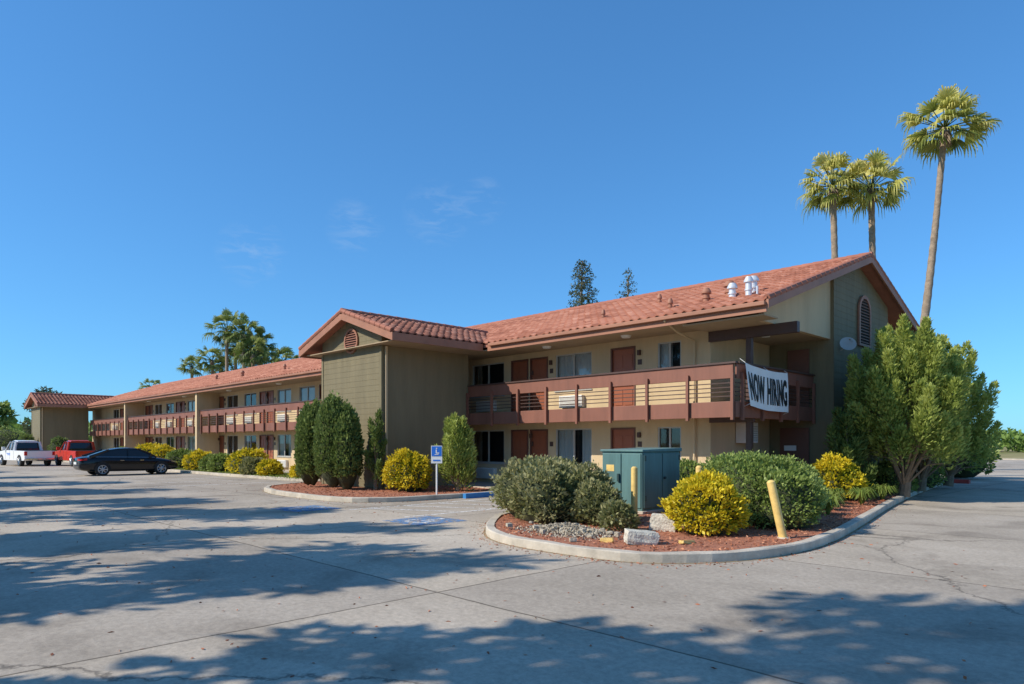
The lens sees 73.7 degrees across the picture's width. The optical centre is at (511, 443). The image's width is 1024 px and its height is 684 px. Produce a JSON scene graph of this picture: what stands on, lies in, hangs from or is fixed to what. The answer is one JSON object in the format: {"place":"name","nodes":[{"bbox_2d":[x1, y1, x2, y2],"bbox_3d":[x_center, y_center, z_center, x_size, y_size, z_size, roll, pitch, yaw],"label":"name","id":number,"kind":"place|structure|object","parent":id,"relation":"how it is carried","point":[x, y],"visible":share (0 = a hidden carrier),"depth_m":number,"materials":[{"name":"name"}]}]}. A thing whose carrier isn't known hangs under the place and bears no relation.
{"place":"outdoors","nodes":[
{"label":"outdoors","id":0,"kind":"place"},
{"bbox_2d":[63,460,301,479],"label":"curb","id":1,"kind":"structure","parent":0,"point":[284,475],"depth_m":34.33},
{"bbox_2d":[91,401,811,435],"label":"balcony fascia","id":2,"kind":"structure","parent":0,"point":[696,410],"depth_m":21.78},
{"bbox_2d":[0,460,1023,683],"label":"parking lot","id":3,"kind":"structure","parent":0,"point":[158,627],"depth_m":7.51,"materials":[{"name":"concrete"}]},
{"bbox_2d":[0,400,18,429],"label":"broadleaf tree","id":4,"kind":"object","parent":3,"relation":"on","point":[7,413],"visible":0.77,"depth_m":112.34,"materials":[{"name":"green plant"}]},
{"bbox_2d":[0,424,22,450],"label":"green shrub","id":5,"kind":"object","parent":3,"relation":"on","point":[7,436],"visible":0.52,"depth_m":69.05,"materials":[{"name":"green plant"}]},
{"bbox_2d":[0,440,54,465],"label":"parked pickup truck","id":6,"kind":"object","parent":3,"relation":"on","point":[22,452],"visible":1,"depth_m":50.90,"materials":[{"name":"white paint"}]},
{"bbox_2d":[19,386,62,434],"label":"broadleaf tree","id":7,"kind":"object","parent":3,"relation":"on","point":[27,428],"visible":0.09,"depth_m":92.93,"materials":[{"name":"green plant"}]},
{"bbox_2d":[32,401,88,460],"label":"tower walls","id":8,"kind":"structure","parent":3,"relation":"on","point":[71,423],"depth_m":65.65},
{"bbox_2d":[24,394,86,408],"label":"tower fascia","id":9,"kind":"structure","parent":8,"relation":"attached to","point":[60,405],"depth_m":64.61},
{"bbox_2d":[54,440,96,466],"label":"parked pickup truck","id":10,"kind":"object","parent":3,"relation":"on","point":[70,450],"visible":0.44,"depth_m":50.86,"materials":[{"name":"red paint"}]},
{"bbox_2d":[73,447,177,475],"bbox_3d":[-20.795,0.966,36.892,4.865,1.466,2.080,0,0,-44],"label":"parked car","id":11,"kind":"object","parent":3,"relation":"on","point":[101,462],"visible":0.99,"depth_m":36.07,"materials":[{"name":"black paint"}]},
{"bbox_2d":[62,460,319,481],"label":"planting island","id":12,"kind":"structure","parent":3,"relation":"on","point":[231,475],"depth_m":34.47,"materials":[{"name":"concrete"}]},
{"bbox_2d":[46,435,67,460],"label":"green shrub","id":13,"kind":"object","parent":12,"relation":"on","point":[58,441],"visible":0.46,"depth_m":62.01,"materials":[{"name":"green plant"}]},
{"bbox_2d":[149,443,175,457],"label":"yellow shrub","id":14,"kind":"object","parent":12,"relation":"on","point":[161,451],"visible":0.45,"depth_m":44.23,"materials":[{"name":"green plant"}]},
{"bbox_2d":[164,447,191,468],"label":"green shrub","id":15,"kind":"object","parent":12,"relation":"on","point":[177,455],"visible":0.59,"depth_m":41.81,"materials":[{"name":"green plant"}]},
{"bbox_2d":[181,448,211,470],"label":"yellow shrub","id":16,"kind":"object","parent":12,"relation":"on","point":[189,461],"visible":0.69,"depth_m":39.22,"materials":[{"name":"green plant"}]},
{"bbox_2d":[205,452,232,471],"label":"green shrub","id":17,"kind":"object","parent":12,"relation":"on","point":[215,463],"visible":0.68,"depth_m":36.76,"materials":[{"name":"green plant"}]},
{"bbox_2d":[223,447,269,473],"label":"yellow shrub","id":18,"kind":"object","parent":12,"relation":"on","point":[234,461],"visible":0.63,"depth_m":34.62,"materials":[{"name":"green plant"}]},
{"bbox_2d":[238,456,264,474],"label":"grey green shrub","id":19,"kind":"object","parent":12,"relation":"on","point":[248,465],"visible":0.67,"depth_m":33.48,"materials":[{"name":"green plant"}]},
{"bbox_2d":[255,458,284,475],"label":"yellow shrub","id":20,"kind":"object","parent":12,"relation":"on","point":[267,467],"visible":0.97,"depth_m":32.54,"materials":[{"name":"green plant"}]},
{"bbox_2d":[176,355,205,377],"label":"fan palm tree","id":21,"kind":"object","parent":3,"relation":"on","point":[191,363],"visible":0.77,"depth_m":98.13,"materials":[{"name":"green plant"}]},
{"bbox_2d":[194,345,233,375],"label":"fan palm tree","id":22,"kind":"object","parent":3,"relation":"on","point":[212,366],"visible":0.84,"depth_m":94.91,"materials":[{"name":"green plant"}]},
{"bbox_2d":[202,307,247,371],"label":"fan palm tree","id":23,"kind":"object","parent":3,"relation":"on","point":[225,318],"visible":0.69,"depth_m":91.47,"materials":[{"name":"green plant"}]},
{"bbox_2d":[217,331,249,369],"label":"fan palm tree","id":24,"kind":"object","parent":3,"relation":"on","point":[229,353],"visible":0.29,"depth_m":94.44,"materials":[{"name":"green plant"}]},
{"bbox_2d":[221,312,270,368],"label":"fan palm tree","id":25,"kind":"object","parent":3,"relation":"on","point":[243,321],"visible":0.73,"depth_m":90.14,"materials":[{"name":"green plant"}]},
{"bbox_2d":[230,334,274,366],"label":"fan palm tree","id":26,"kind":"object","parent":3,"relation":"on","point":[260,359],"visible":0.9,"depth_m":87.76,"materials":[{"name":"green plant"}]},
{"bbox_2d":[241,325,276,365],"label":"fan palm tree","id":27,"kind":"object","parent":3,"relation":"on","point":[266,336],"visible":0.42,"depth_m":90.71,"materials":[{"name":"green plant"}]},
{"bbox_2d":[271,346,299,362],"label":"fan palm tree","id":28,"kind":"object","parent":3,"relation":"on","point":[289,354],"visible":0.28,"depth_m":87.90,"materials":[{"name":"green plant"}]},
{"bbox_2d":[272,505,341,511],"bbox_3d":[-5.342,1.694,17.731,1.350,0.005,1.350,0,0,-44],"label":"accessible parking marking","id":29,"kind":"object","parent":3,"relation":"on","point":[305,508],"visible":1,"depth_m":17.70,"materials":[{"name":"blue paint"}]},
{"bbox_2d":[255,481,492,503],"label":"planting island","id":30,"kind":"structure","parent":3,"relation":"on","point":[319,490],"depth_m":21.61,"materials":[{"name":"concrete"}]},
{"bbox_2d":[293,398,320,485],"bbox_3d":[-7.226,-0.073,24.695,1.283,3.234,1.311,0,0,13],"label":"columnar cypress","id":31,"kind":"object","parent":30,"relation":"on","point":[303,457],"visible":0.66,"depth_m":24.26,"materials":[{"name":"green plant"}]},
{"bbox_2d":[311,390,364,489],"bbox_3d":[-5.909,-0.099,23.275,1.559,3.498,1.907,0,0,-44],"label":"columnar cypress","id":32,"kind":"object","parent":30,"relation":"on","point":[338,442],"visible":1,"depth_m":22.89,"materials":[{"name":"green plant"}]},
{"bbox_2d":[361,408,387,489],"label":"spiky juniper shrub","id":33,"kind":"object","parent":30,"relation":"on","point":[375,432],"visible":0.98,"depth_m":23.01,"materials":[{"name":"green plant"}]},
{"bbox_2d":[380,447,433,491],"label":"yellow shrub","id":34,"kind":"object","parent":30,"relation":"on","point":[405,470],"visible":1,"depth_m":22.07,"materials":[{"name":"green plant"}]},
{"bbox_2d":[431,446,441,493],"bbox_3d":[-2.306,0.840,20.909,0.340,1.520,0.076,0,0,0],"label":"accessible parking sign","id":35,"kind":"object","parent":30,"relation":"on","point":[436,454],"visible":0.93,"depth_m":20.88,"materials":[{"name":"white metal"}]},
{"bbox_2d":[434,412,478,491],"bbox_3d":[-1.863,0.281,22.493,1.644,2.668,1.488,0,0,-44],"label":"spiky juniper shrub","id":36,"kind":"object","parent":30,"relation":"on","point":[460,450],"visible":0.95,"depth_m":22.28,"materials":[{"name":"green plant"}]},
{"bbox_2d":[323,322,467,488],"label":"tower walls","id":37,"kind":"structure","parent":3,"relation":"on","point":[427,390],"depth_m":24.82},
{"bbox_2d":[322,346,383,488],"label":"corner boards","id":38,"kind":"object","parent":37,"relation":"attached to","point":[381,381],"visible":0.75,"depth_m":23.61,"materials":[{"name":"green"}]},
{"bbox_2d":[385,346,387,487],"bbox_3d":[-4.351,-0.900,23.626,0.070,4.900,0.070,0,0,-44],"label":"downspout","id":39,"kind":"object","parent":37,"relation":"attached to","point":[386,398],"visible":0.86,"depth_m":23.60,"materials":[{"name":"beige paint"}]},
{"bbox_2d":[299,313,482,359],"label":"tower fascia","id":40,"kind":"structure","parent":37,"relation":"attached to","point":[396,336],"depth_m":23.99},
{"bbox_2d":[305,320,487,354],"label":"tower roof deck","id":41,"kind":"structure","parent":37,"relation":"on","point":[316,348],"depth_m":26.06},
{"bbox_2d":[382,516,464,525],"bbox_3d":[-1.905,1.694,14.939,1.350,0.005,1.350,0,0,-44],"label":"accessible parking marking","id":42,"kind":"object","parent":3,"relation":"on","point":[432,520],"visible":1,"depth_m":14.95,"materials":[{"name":"blue paint"}]},
{"bbox_2d":[350,498,499,516],"bbox_3d":[-0.805,1.696,18.959,7.000,0.001,2.500,0,0,-44],"label":"parking marking","id":43,"kind":"object","parent":3,"relation":"on","point":[442,503],"visible":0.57,"depth_m":17.70,"materials":[{"name":"white paint"}]},
{"bbox_2d":[463,492,500,498],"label":"blue kerb","id":44,"kind":"structure","parent":3,"relation":"on","point":[476,495],"depth_m":21.19,"materials":[{"name":"paint"}]},
{"bbox_2d":[89,281,896,482],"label":"stucco walls","id":45,"kind":"structure","parent":3,"relation":"on","point":[809,310],"depth_m":22.94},
{"bbox_2d":[112,395,584,478],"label":"air conditioners","id":46,"kind":"object","parent":45,"relation":"attached to","point":[494,471],"visible":0.3,"depth_m":27.27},
{"bbox_2d":[112,397,580,477],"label":"air conditioner grilles","id":47,"kind":"object","parent":46,"relation":"attached to","point":[482,471],"visible":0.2,"depth_m":27.31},
{"bbox_2d":[120,346,635,458],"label":"door frames","id":48,"kind":"structure","parent":45,"relation":"attached to","point":[611,370],"depth_m":25.79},
{"bbox_2d":[121,348,633,463],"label":"doors","id":49,"kind":"structure","parent":48,"relation":"attached to","point":[623,359],"depth_m":25.55,"materials":[{"name":"paint"}]},
{"bbox_2d":[113,340,680,465],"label":"window frames","id":50,"kind":"structure","parent":45,"relation":"attached to","point":[659,428],"depth_m":27.37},
{"bbox_2d":[117,342,679,463],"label":"dark rooms","id":51,"kind":"object","parent":45,"relation":"attached to","point":[496,437],"visible":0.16,"depth_m":27.37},
{"bbox_2d":[189,343,672,463],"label":"curtains","id":52,"kind":"object","parent":45,"relation":"attached to","point":[583,364],"visible":0.33,"depth_m":24.64,"materials":[{"name":"fabric"}]},
{"bbox_2d":[32,268,887,487],"bbox_3d":[-20.012,-2.215,41.356,74.164,7.570,11.784,0,0,34],"label":"lap siding","id":53,"kind":"object","parent":45,"relation":"attached to","point":[353,378],"visible":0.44,"depth_m":23.05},
{"bbox_2d":[26,313,824,434],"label":"soffits","id":54,"kind":"object","parent":53,"relation":"attached to","point":[732,323],"visible":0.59,"depth_m":23.08,"materials":[{"name":"paint"}]},
{"bbox_2d":[91,263,915,404],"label":"roof deck","id":55,"kind":"structure","parent":45,"relation":"on","point":[881,289],"depth_m":24.70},
{"bbox_2d":[33,258,851,404],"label":"roof tiles","id":56,"kind":"object","parent":55,"relation":"on","point":[689,299],"visible":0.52,"depth_m":25.62,"materials":[{"name":"tile"}]},
{"bbox_2d":[24,252,919,405],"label":"ridge tiles","id":57,"kind":"object","parent":56,"relation":"on","point":[859,257],"visible":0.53,"depth_m":25.25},
{"bbox_2d":[215,281,733,378],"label":"painted roof vents","id":58,"kind":"object","parent":55,"relation":"on","point":[705,292],"visible":0.67,"depth_m":20.56,"materials":[{"name":"metal"}]},
{"bbox_2d":[88,257,916,407],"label":"fascia boards","id":59,"kind":"object","parent":55,"relation":"attached to","point":[782,297],"visible":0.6,"depth_m":21.44,"materials":[{"name":"paint"}]},
{"bbox_2d":[87,301,765,405],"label":"gutters","id":60,"kind":"object","parent":59,"relation":"attached to","point":[706,311],"visible":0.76,"depth_m":21.59,"materials":[{"name":"paint"}]},
{"bbox_2d":[727,275,759,296],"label":"metal roof vents","id":61,"kind":"object","parent":55,"relation":"on","point":[751,284],"visible":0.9,"depth_m":19.70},
{"bbox_2d":[663,320,694,460],"bbox_3d":[4.950,-1.016,20.120,1.667,5.033,0.070,0,0,-44],"label":"facade downspout","id":62,"kind":"object","parent":45,"relation":"attached to","point":[680,333],"visible":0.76,"depth_m":20.64,"materials":[{"name":"beige paint"}]},
{"bbox_2d":[736,422,757,442],"bbox_3d":[7.413,-0.325,21.541,0.750,0.650,0.380,0,0,-44],"label":"window","id":63,"kind":"structure","parent":45,"relation":"attached to","point":[740,432],"depth_m":21.32,"materials":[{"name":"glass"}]},
{"bbox_2d":[708,321,799,422],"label":"beams","id":64,"kind":"structure","parent":45,"relation":"attached to","point":[758,331],"depth_m":19.40,"materials":[{"name":"brown wood"}]},
{"bbox_2d":[780,349,808,463],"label":"service doors","id":65,"kind":"structure","parent":45,"relation":"in","point":[798,361],"depth_m":22.36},
{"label":"balcony floor","id":66,"kind":"structure","parent":45,"relation":"attached to","visible":0},
{"bbox_2d":[90,372,815,436],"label":"balcony posts","id":67,"kind":"object","parent":66,"relation":"on","point":[742,395],"visible":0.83,"depth_m":22.32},
{"bbox_2d":[91,382,811,429],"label":"balcony bars","id":68,"kind":"object","parent":67,"relation":"attached to","point":[541,402],"visible":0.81,"depth_m":21.98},
{"bbox_2d":[91,363,812,424],"bbox_3d":[-15.564,-1.960,44.136,5.180,0.400,66.980,0,0,-44],"label":"balcony top band","id":69,"kind":"object","parent":67,"relation":"attached to","point":[711,372],"visible":0.81,"depth_m":22.08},
{"bbox_2d":[90,361,814,420],"bbox_3d":[-15.561,-2.185,44.104,5.220,0.050,67.030,0,0,-44],"label":"balcony handrail","id":70,"kind":"object","parent":67,"relation":"attached to","point":[762,366],"visible":0.86,"depth_m":21.64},
{"bbox_2d":[741,359,787,414],"bbox_3d":[7.230,-1.570,19.436,2.695,1.473,0.220,0,0,-44],"label":"now hiring banner","id":71,"kind":"object","parent":67,"relation":"attached to","point":[768,390],"visible":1,"depth_m":19.36,"materials":[{"name":"fabric"}]},
{"bbox_2d":[0,483,985,679],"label":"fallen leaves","id":72,"kind":"object","parent":3,"relation":"on","point":[964,677],"visible":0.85,"depth_m":8.41,"materials":[{"name":"brown plant"}]},
{"bbox_2d":[566,259,598,307],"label":"conifer tree","id":73,"kind":"object","parent":3,"relation":"on","point":[580,301],"visible":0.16,"depth_m":58.98,"materials":[{"name":"green plant"}]},
{"bbox_2d":[615,267,636,297],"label":"conifer tree","id":74,"kind":"object","parent":3,"relation":"on","point":[628,292],"visible":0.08,"depth_m":60.51,"materials":[{"name":"green plant"}]},
{"bbox_2d":[461,483,943,569],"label":"planting island","id":75,"kind":"structure","parent":3,"relation":"on","point":[839,523],"depth_m":11.11,"materials":[{"name":"concrete"}]},
{"bbox_2d":[488,454,590,524],"bbox_3d":[0.586,0.934,14.771,2.402,1.431,3.610,0,0,14],"label":"grey green shrub","id":76,"kind":"object","parent":75,"relation":"on","point":[538,489],"visible":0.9,"depth_m":13.52,"materials":[{"name":"green plant"}]},
{"bbox_2d":[501,521,623,541],"bbox_3d":[1.001,1.510,11.976,1.966,0.239,3.018,0,0,-66],"label":"gravel pile","id":77,"kind":"object","parent":75,"relation":"on","point":[565,527],"visible":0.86,"depth_m":11.77,"materials":[{"name":"gravel"}]},
{"bbox_2d":[566,459,626,525],"bbox_3d":[1.539,1.000,13.738,1.414,1.345,2.013,0,0,1],"label":"grey green shrub","id":78,"kind":"object","parent":75,"relation":"on","point":[595,489],"visible":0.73,"depth_m":13.13,"materials":[{"name":"green plant"}]},
{"bbox_2d":[596,498,642,531],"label":"dry shrub","id":79,"kind":"object","parent":75,"relation":"on","point":[629,514],"visible":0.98,"depth_m":12.15,"materials":[{"name":"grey plant"}]},
{"bbox_2d":[631,466,637,519],"bbox_3d":[2.543,1.069,14.189,0.238,1.162,0.238,0,0,-44],"label":"bollard","id":80,"kind":"object","parent":75,"relation":"on","point":[634,486],"visible":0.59,"depth_m":14.13,"materials":[{"name":"metal"}]},
{"bbox_2d":[600,447,681,513],"bbox_3d":[3.071,0.855,16.163,1.680,1.490,1.260,0,0,-44],"label":"utility cabinet","id":81,"kind":"object","parent":75,"relation":"on","point":[659,472],"visible":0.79,"depth_m":15.59,"materials":[{"name":"metal"}]},
{"bbox_2d":[624,528,659,544],"bbox_3d":[2.025,1.481,10.725,0.531,0.221,0.306,5,2,-6],"label":"concrete block","id":82,"kind":"object","parent":75,"relation":"on","point":[639,537],"depth_m":10.59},
{"bbox_2d":[649,513,677,531],"bbox_3d":[2.751,1.441,12.340,0.509,0.305,0.345,7,4,23],"label":"concrete block","id":83,"kind":"object","parent":75,"relation":"on","point":[658,521],"depth_m":12.21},
{"bbox_2d":[680,458,715,480],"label":"green hedge","id":84,"kind":"object","parent":75,"relation":"on","point":[687,468],"visible":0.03,"depth_m":17.58,"materials":[{"name":"green plant"}]},
{"bbox_2d":[657,466,752,535],"bbox_3d":[3.412,1.024,12.044,1.494,1.252,1.576,0,0,-44],"label":"yellow shrub","id":85,"kind":"object","parent":75,"relation":"on","point":[706,501],"visible":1,"depth_m":11.61,"materials":[{"name":"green plant"}]},
{"bbox_2d":[746,337,752,452],"bbox_3d":[6.788,-0.800,19.500,0.160,5.000,0.160,0,0,-44],"label":"corner post","id":86,"kind":"object","parent":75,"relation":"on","point":[749,425],"visible":0.24,"depth_m":19.44,"materials":[{"name":"beige wood"}]},
{"bbox_2d":[693,449,832,529],"bbox_3d":[4.998,0.875,13.942,2.747,1.549,3.639,0,0,20],"label":"round green shrub","id":87,"kind":"object","parent":75,"relation":"on","point":[802,500],"visible":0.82,"depth_m":12.63,"materials":[{"name":"green plant"}]},
{"bbox_2d":[767,480,788,538],"bbox_3d":[4.463,1.139,11.407,0.389,1.050,0.236,0,0,24],"label":"bollard","id":88,"kind":"object","parent":75,"relation":"on","point":[776,509],"visible":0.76,"depth_m":11.34,"materials":[{"name":"yellow paint"}]},
{"bbox_2d":[823,495,849,514],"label":"strap leaf plant","id":89,"kind":"object","parent":75,"relation":"on","point":[831,504],"visible":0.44,"depth_m":15.00,"materials":[{"name":"green plant"}]},
{"bbox_2d":[811,451,872,499],"bbox_3d":[9.089,0.928,19.288,1.679,1.443,1.847,0,0,-6],"label":"yellow shrub","id":90,"kind":"object","parent":75,"relation":"on","point":[837,471],"visible":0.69,"depth_m":18.78,"materials":[{"name":"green plant"}]},
{"bbox_2d":[823,402,878,486],"bbox_3d":[9.985,0.183,20.277,1.417,2.874,1.625,0,0,-44],"label":"juniper shrub","id":91,"kind":"object","parent":75,"relation":"on","point":[845,439],"visible":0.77,"depth_m":20.03,"materials":[{"name":"green plant"}]},
{"bbox_2d":[846,487,879,504],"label":"strap leaf plant","id":92,"kind":"object","parent":75,"relation":"on","point":[863,495],"visible":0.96,"depth_m":17.37,"materials":[{"name":"green plant"}]},
{"bbox_2d":[872,485,898,499],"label":"strap leaf plant","id":93,"kind":"object","parent":75,"relation":"on","point":[883,492],"visible":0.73,"depth_m":18.68,"materials":[{"name":"green plant"}]},
{"bbox_2d":[860,458,947,492],"bbox_3d":[13.515,0.930,23.667,10.734,1.440,2.160,0,0,-44],"label":"green shrub","id":94,"kind":"object","parent":75,"relation":"on","point":[886,474],"visible":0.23,"depth_m":22.01,"materials":[{"name":"green plant"}]},
{"bbox_2d":[843,313,969,496],"bbox_3d":[11.616,-1.108,20.369,3.638,5.456,3.378,0,0,-44],"label":"juniper tree","id":95,"kind":"object","parent":75,"relation":"on","point":[880,391],"visible":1,"depth_m":19.54,"materials":[{"name":"green plant"}]},
{"bbox_2d":[877,330,973,491],"bbox_3d":[13.579,-1.135,22.793,3.355,5.515,3.097,0,0,-44],"label":"juniper tree","id":96,"kind":"object","parent":75,"relation":"on","point":[923,475],"visible":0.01,"depth_m":22.12,"materials":[{"name":"green plant"}]},
{"bbox_2d":[939,340,1002,486],"bbox_3d":[16.323,-1.096,25.505,3.182,5.448,3.350,0,0,-44],"label":"juniper tree","id":97,"kind":"object","parent":75,"relation":"on","point":[981,401],"visible":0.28,"depth_m":24.77,"materials":[{"name":"green plant"}]},
{"bbox_2d":[770,268,887,346],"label":"end block","id":98,"kind":"structure","parent":3,"relation":"on","point":[832,309],"depth_m":21.68,"materials":[{"name":"green"}]},
{"bbox_2d":[840,337,856,351],"bbox_3d":[10.662,-3.163,21.741,0.400,0.457,0.490,0,0,-44],"label":"satellite dish","id":99,"kind":"object","parent":98,"relation":"attached to","point":[847,343],"visible":1,"depth_m":21.77,"materials":[{"name":"metal"}]},
{"bbox_2d":[857,295,870,347],"bbox_3d":[12.079,-4.175,23.389,1.150,1.750,0.070,0,0,-44],"label":"vent frame","id":100,"kind":"object","parent":98,"relation":"attached to","point":[861,298],"visible":0.98,"depth_m":23.03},
{"bbox_2d":[861,299,868,344],"bbox_3d":[12.075,-4.157,23.392,0.920,1.555,0.001,0,0,-44],"label":"vent back","id":101,"kind":"object","parent":100,"relation":"attached to","point":[867,318],"visible":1,"depth_m":23.40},
{"bbox_2d":[795,151,867,258],"bbox_3d":[18.947,-7.701,40.042,4.460,18.816,4.056,0,0,-44],"label":"fan palm tree","id":102,"kind":"object","parent":3,"relation":"on","point":[829,198],"visible":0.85,"depth_m":39.74,"materials":[{"name":"green plant"}]},
{"bbox_2d":[835,148,915,256],"bbox_3d":[21.105,-7.600,40.293,4.456,18.618,4.418,0,0,24],"label":"fan palm tree","id":103,"kind":"object","parent":3,"relation":"on","point":[876,166],"visible":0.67,"depth_m":39.75,"materials":[{"name":"green plant"}]},
{"bbox_2d":[895,83,1003,326],"bbox_3d":[21.600,-7.970,33.903,4.355,19.409,4.616,0,0,-44],"label":"fan palm tree","id":104,"kind":"object","parent":3,"relation":"on","point":[948,100],"visible":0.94,"depth_m":33.79,"materials":[{"name":"green plant"}]},
{"bbox_2d":[946,426,1002,477],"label":"green shrub","id":105,"kind":"object","parent":3,"relation":"on","point":[967,473],"visible":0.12,"depth_m":31.66,"materials":[{"name":"green plant"}]},
{"bbox_2d":[0,0,1023,439],"label":"sky","id":106,"kind":"structure","parent":0,"point":[166,166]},
{"bbox_2d":[990,446,1023,458],"bbox_3d":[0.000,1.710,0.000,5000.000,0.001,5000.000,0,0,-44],"label":"ground","id":107,"kind":"structure","parent":0,"point":[1003,453],"depth_m":102.12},
{"bbox_2d":[0,417,91,441],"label":"distant tree line","id":108,"kind":"object","parent":107,"relation":"on","point":[17,426],"visible":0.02,"depth_m":128.68,"materials":[{"name":"green plant"}]},
{"bbox_2d":[987,427,1023,451],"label":"orchard rows","id":109,"kind":"object","parent":107,"relation":"on","point":[1011,439],"visible":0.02,"depth_m":126.40,"materials":[{"name":"green plant"}]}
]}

